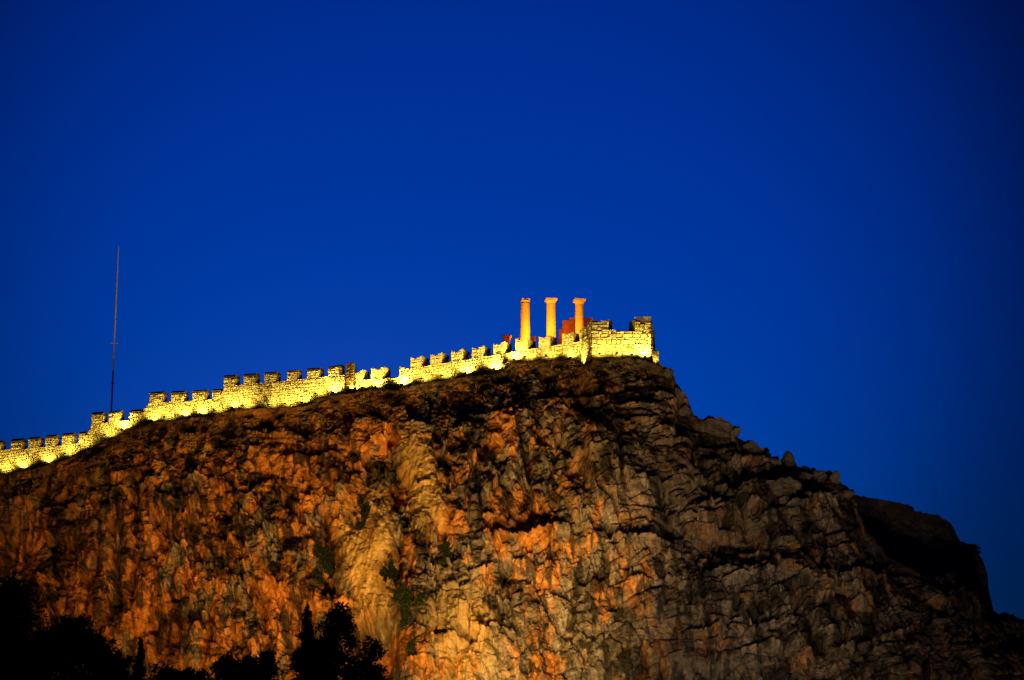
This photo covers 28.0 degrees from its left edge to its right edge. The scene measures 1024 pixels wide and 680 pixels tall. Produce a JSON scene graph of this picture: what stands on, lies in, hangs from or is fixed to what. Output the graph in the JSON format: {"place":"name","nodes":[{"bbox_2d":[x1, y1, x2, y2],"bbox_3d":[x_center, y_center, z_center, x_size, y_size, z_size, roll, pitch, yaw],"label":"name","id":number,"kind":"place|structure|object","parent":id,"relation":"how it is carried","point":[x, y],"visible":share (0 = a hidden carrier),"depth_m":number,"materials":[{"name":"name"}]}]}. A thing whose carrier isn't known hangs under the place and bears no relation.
{"place":"outdoors","nodes":[
{"label":"outdoors","id":0,"kind":"place"},
{"bbox_2d":[0,357,1023,679],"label":"cliff","id":1,"kind":"structure","parent":0,"point":[586,535],"depth_m":251.48,"materials":[{"name":"stone"}]},
{"bbox_2d":[0,428,90,474],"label":"curtain wall","id":2,"kind":"structure","parent":1,"relation":"on","point":[36,454],"depth_m":291.31,"materials":[{"name":"stone"}]},
{"bbox_2d":[110,246,118,411],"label":"flag mast","id":3,"kind":"object","parent":1,"relation":"on","point":[112,382],"visible":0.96,"depth_m":307.46,"materials":[{"name":"metal"}]},
{"bbox_2d":[90,406,147,446],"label":"curtain wall","id":4,"kind":"structure","parent":1,"relation":"on","point":[110,428],"depth_m":288.32,"materials":[{"name":"stone"}]},
{"bbox_2d":[147,389,223,424],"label":"curtain wall","id":5,"kind":"structure","parent":1,"relation":"on","point":[178,406],"depth_m":285.10,"materials":[{"name":"stone"}]},
{"bbox_2d":[180,433,199,445],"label":"shrub","id":6,"kind":"object","parent":1,"relation":"on","point":[191,436],"visible":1,"depth_m":278.74,"materials":[{"name":"brown plant"}]},
{"bbox_2d":[244,418,258,429],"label":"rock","id":7,"kind":"object","parent":1,"relation":"on","point":[254,425],"visible":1,"depth_m":277.75,"materials":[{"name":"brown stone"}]},
{"bbox_2d":[223,364,345,411],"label":"curtain wall","id":8,"kind":"structure","parent":1,"relation":"on","point":[295,389],"depth_m":279.61,"materials":[{"name":"stone"}]},
{"bbox_2d":[256,383,271,401],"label":"creeper","id":9,"kind":"object","parent":8,"relation":"attached to","point":[262,392],"visible":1,"depth_m":280.28,"materials":[{"name":"green plant"}]},
{"bbox_2d":[281,655,288,664],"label":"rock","id":10,"kind":"object","parent":1,"relation":"on","point":[286,657],"visible":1,"depth_m":254.37,"materials":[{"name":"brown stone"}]},
{"bbox_2d":[309,541,334,587],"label":"shrub","id":11,"kind":"object","parent":1,"relation":"on","point":[325,556],"visible":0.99,"depth_m":259.21,"materials":[{"name":"green plant"}]},
{"bbox_2d":[0,355,663,520],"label":"dry grass","id":12,"kind":"structure","parent":1,"relation":"on","point":[573,380],"depth_m":270.47,"materials":[{"name":"plant"}]},
{"bbox_2d":[345,362,355,393],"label":"buttress pier","id":13,"kind":"structure","parent":1,"relation":"on","point":[350,375],"depth_m":275.01,"materials":[{"name":"brown stone"}]},
{"bbox_2d":[355,493,370,530],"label":"shrub","id":14,"kind":"object","parent":1,"relation":"on","point":[365,507],"visible":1,"depth_m":259.24,"materials":[{"name":"green plant"}]},
{"bbox_2d":[354,367,399,392],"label":"curtain wall","id":15,"kind":"structure","parent":1,"relation":"on","point":[380,376],"depth_m":274.31,"materials":[{"name":"stone"}]},
{"bbox_2d":[379,566,387,582],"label":"shrub","id":16,"kind":"object","parent":1,"relation":"on","point":[382,573],"visible":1,"depth_m":250.54,"materials":[{"name":"green plant"}]},
{"bbox_2d":[387,557,398,585],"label":"shrub","id":17,"kind":"object","parent":1,"relation":"on","point":[393,571],"visible":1,"depth_m":250.22,"materials":[{"name":"green plant"}]},
{"bbox_2d":[393,581,412,631],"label":"shrub","id":18,"kind":"object","parent":1,"relation":"on","point":[401,593],"visible":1,"depth_m":243.82,"materials":[{"name":"green plant"}]},
{"bbox_2d":[406,638,414,655],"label":"shrub","id":19,"kind":"object","parent":1,"relation":"on","point":[410,649],"visible":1,"depth_m":241.46,"materials":[{"name":"green plant"}]},
{"bbox_2d":[413,593,428,606],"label":"shrub","id":20,"kind":"object","parent":1,"relation":"on","point":[417,602],"visible":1,"depth_m":244.12,"materials":[{"name":"green plant"}]},
{"bbox_2d":[438,541,451,563],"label":"shrub","id":21,"kind":"object","parent":1,"relation":"on","point":[444,546],"visible":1,"depth_m":248.31,"materials":[{"name":"green plant"}]},
{"bbox_2d":[399,341,511,388],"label":"curtain wall","id":22,"kind":"structure","parent":1,"relation":"on","point":[483,361],"depth_m":269.86,"materials":[{"name":"stone"}]},
{"bbox_2d":[500,356,507,366],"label":"creeper","id":23,"kind":"object","parent":22,"relation":"attached to","point":[502,363],"visible":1,"depth_m":266.67,"materials":[{"name":"green plant"}]},
{"bbox_2d":[501,335,511,343],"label":"column stump","id":24,"kind":"object","parent":22,"relation":"on","point":[506,338],"visible":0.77,"depth_m":276.47,"materials":[{"name":"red stone"}]},
{"bbox_2d":[486,453,497,467],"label":"shrub","id":25,"kind":"object","parent":1,"relation":"on","point":[491,456],"visible":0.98,"depth_m":253.91,"materials":[{"name":"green plant"}]},
{"bbox_2d":[510,332,579,366],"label":"curtain wall","id":26,"kind":"structure","parent":1,"relation":"on","point":[568,347],"depth_m":264.61,"materials":[{"name":"stone"}]},
{"bbox_2d":[579,316,659,373],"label":"corner tower","id":27,"kind":"structure","parent":1,"relation":"on","point":[602,337],"depth_m":255.78,"materials":[{"name":"stone"}]},
{"bbox_2d":[623,420,636,431],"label":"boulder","id":28,"kind":"object","parent":1,"relation":"on","point":[628,425],"visible":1,"depth_m":245.80,"materials":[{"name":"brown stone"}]},
{"bbox_2d":[662,368,673,377],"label":"boulder","id":29,"kind":"object","parent":1,"relation":"on","point":[668,373],"visible":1,"depth_m":252.87,"materials":[{"name":"stone"}]},
{"bbox_2d":[674,387,685,404],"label":"boulder","id":30,"kind":"object","parent":1,"relation":"on","point":[679,394],"visible":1,"depth_m":252.00,"materials":[{"name":"stone"}]},
{"bbox_2d":[678,403,691,415],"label":"boulder","id":31,"kind":"object","parent":1,"relation":"on","point":[684,409],"visible":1,"depth_m":252.08,"materials":[{"name":"stone"}]},
{"bbox_2d":[703,417,732,436],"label":"boulder","id":32,"kind":"object","parent":1,"relation":"on","point":[719,426],"visible":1,"depth_m":253.14,"materials":[{"name":"stone"}]},
{"bbox_2d":[731,426,740,436],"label":"boulder","id":33,"kind":"object","parent":1,"relation":"on","point":[736,431],"visible":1,"depth_m":253.87,"materials":[{"name":"stone"}]},
{"bbox_2d":[739,591,750,600],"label":"rock","id":34,"kind":"object","parent":1,"relation":"on","point":[746,595],"visible":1,"depth_m":234.92,"materials":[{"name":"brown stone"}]},
{"bbox_2d":[742,440,756,453],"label":"boulder","id":35,"kind":"object","parent":1,"relation":"on","point":[751,446],"visible":1,"depth_m":254.05,"materials":[{"name":"stone"}]},
{"bbox_2d":[764,448,771,457],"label":"shrub","id":36,"kind":"object","parent":1,"relation":"on","point":[766,451],"visible":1,"depth_m":253.70,"materials":[{"name":"black plant"}]},
{"bbox_2d":[770,457,781,466],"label":"boulder","id":37,"kind":"object","parent":1,"relation":"on","point":[776,462],"visible":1,"depth_m":254.15,"materials":[{"name":"stone"}]},
{"bbox_2d":[765,476,801,496],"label":"boulder","id":38,"kind":"object","parent":1,"relation":"on","point":[780,486],"visible":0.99,"depth_m":248.69,"materials":[{"name":"stone"}]},
{"bbox_2d":[781,451,794,466],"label":"boulder","id":39,"kind":"object","parent":1,"relation":"on","point":[787,459],"visible":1,"depth_m":254.79,"materials":[{"name":"stone"}]},
{"bbox_2d":[787,541,800,549],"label":"rock","id":40,"kind":"object","parent":1,"relation":"on","point":[792,545],"visible":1,"depth_m":242.70,"materials":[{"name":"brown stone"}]},
{"bbox_2d":[788,558,802,569],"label":"rock","id":41,"kind":"object","parent":1,"relation":"on","point":[793,566],"visible":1,"depth_m":238.07,"materials":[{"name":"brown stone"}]},
{"bbox_2d":[798,471,812,480],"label":"boulder","id":42,"kind":"object","parent":1,"relation":"on","point":[805,476],"visible":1,"depth_m":254.18,"materials":[{"name":"stone"}]},
{"bbox_2d":[811,470,827,483],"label":"boulder","id":43,"kind":"object","parent":1,"relation":"on","point":[820,476],"visible":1,"depth_m":254.12,"materials":[{"name":"stone"}]},
{"bbox_2d":[829,471,839,482],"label":"boulder","id":44,"kind":"object","parent":1,"relation":"on","point":[834,477],"visible":1,"depth_m":254.22,"materials":[{"name":"stone"}]},
{"bbox_2d":[841,489,854,498],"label":"boulder","id":45,"kind":"object","parent":1,"relation":"on","point":[849,493],"visible":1,"depth_m":255.29,"materials":[{"name":"stone"}]},
{"bbox_2d":[963,543,981,554],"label":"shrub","id":46,"kind":"object","parent":1,"relation":"on","point":[969,547],"visible":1,"depth_m":284.08,"materials":[{"name":"black plant"}]},
{"bbox_2d":[0,0,1023,618],"label":"sky","id":47,"kind":"structure","parent":0,"point":[814,209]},
{"bbox_2d":[520,298,529,340],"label":"temple column","id":48,"kind":"structure","parent":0,"point":[525,321],"depth_m":279.07,"materials":[{"name":"stone"}]},
{"bbox_2d":[544,298,556,337],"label":"temple column","id":49,"kind":"structure","parent":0,"point":[551,322],"depth_m":279.68,"materials":[{"name":"stone"}]},
{"bbox_2d":[558,317,592,344],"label":"temple ruin wall","id":50,"kind":"structure","parent":0,"point":[568,326],"depth_m":286.00,"materials":[{"name":"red stone"}]},
{"bbox_2d":[573,298,585,333],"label":"temple column","id":51,"kind":"structure","parent":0,"point":[579,314],"depth_m":280.34,"materials":[{"name":"stone"}]},
{"bbox_2d":[853,495,1023,622],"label":"hill","id":52,"kind":"structure","parent":0,"point":[920,542],"depth_m":284.00,"materials":[{"name":"stone"}]},
{"bbox_3d":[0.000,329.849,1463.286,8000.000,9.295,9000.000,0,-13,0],"label":"ground","id":53,"kind":"structure","parent":0,"visible":0},
{"bbox_2d":[0,571,50,679],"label":"pine tree","id":54,"kind":"object","parent":53,"relation":"on","point":[14,642],"visible":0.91,"depth_m":173.31,"materials":[{"name":"black plant"}]},
{"bbox_2d":[23,613,105,679],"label":"broadleaf tree","id":55,"kind":"object","parent":53,"relation":"on","point":[54,653],"visible":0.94,"depth_m":169.16,"materials":[{"name":"black plant"}]},
{"bbox_2d":[59,630,108,679],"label":"broadleaf tree","id":56,"kind":"object","parent":53,"relation":"on","point":[93,636],"visible":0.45,"depth_m":169.40,"materials":[{"name":"black plant"}]},
{"bbox_2d":[76,637,137,679],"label":"broadleaf tree","id":57,"kind":"object","parent":53,"relation":"on","point":[106,663],"visible":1,"depth_m":167.20,"materials":[{"name":"black plant"}]},
{"bbox_2d":[130,638,146,679],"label":"cypress tree","id":58,"kind":"object","parent":53,"relation":"on","point":[139,670],"visible":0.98,"depth_m":172.04,"materials":[{"name":"black plant"}]},
{"bbox_2d":[145,659,194,679],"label":"broadleaf tree","id":59,"kind":"object","parent":53,"relation":"on","point":[166,674],"visible":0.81,"depth_m":179.17,"materials":[{"name":"black plant"}]},
{"bbox_2d":[175,666,212,679],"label":"broadleaf tree","id":60,"kind":"object","parent":53,"relation":"on","point":[187,674],"visible":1,"depth_m":177.60,"materials":[{"name":"black plant"}]},
{"bbox_2d":[208,652,240,679],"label":"broadleaf tree","id":61,"kind":"object","parent":53,"relation":"on","point":[226,668],"visible":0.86,"depth_m":183.16,"materials":[{"name":"black plant"}]},
{"bbox_2d":[232,653,264,679],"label":"broadleaf tree","id":62,"kind":"object","parent":53,"relation":"on","point":[249,668],"visible":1,"depth_m":181.44,"materials":[{"name":"black plant"}]},
{"bbox_2d":[257,648,280,679],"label":"broadleaf tree","id":63,"kind":"object","parent":53,"relation":"on","point":[270,666],"visible":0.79,"depth_m":185.57,"materials":[{"name":"black plant"}]},
{"bbox_2d":[289,604,322,679],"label":"cypress tree","id":64,"kind":"object","parent":53,"relation":"on","point":[306,636],"visible":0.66,"depth_m":188.27,"materials":[{"name":"black plant"}]},
{"bbox_2d":[293,636,340,679],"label":"broadleaf tree","id":65,"kind":"object","parent":53,"relation":"on","point":[317,654],"visible":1,"depth_m":185.66,"materials":[{"name":"black plant"}]},
{"bbox_2d":[316,601,358,679],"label":"broadleaf tree","id":66,"kind":"object","parent":53,"relation":"on","point":[342,620],"visible":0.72,"depth_m":201.14,"materials":[{"name":"black plant"}]},
{"bbox_2d":[343,636,388,679],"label":"broadleaf tree","id":67,"kind":"object","parent":53,"relation":"on","point":[364,668],"visible":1,"depth_m":189.68,"materials":[{"name":"black plant"}]}
]}

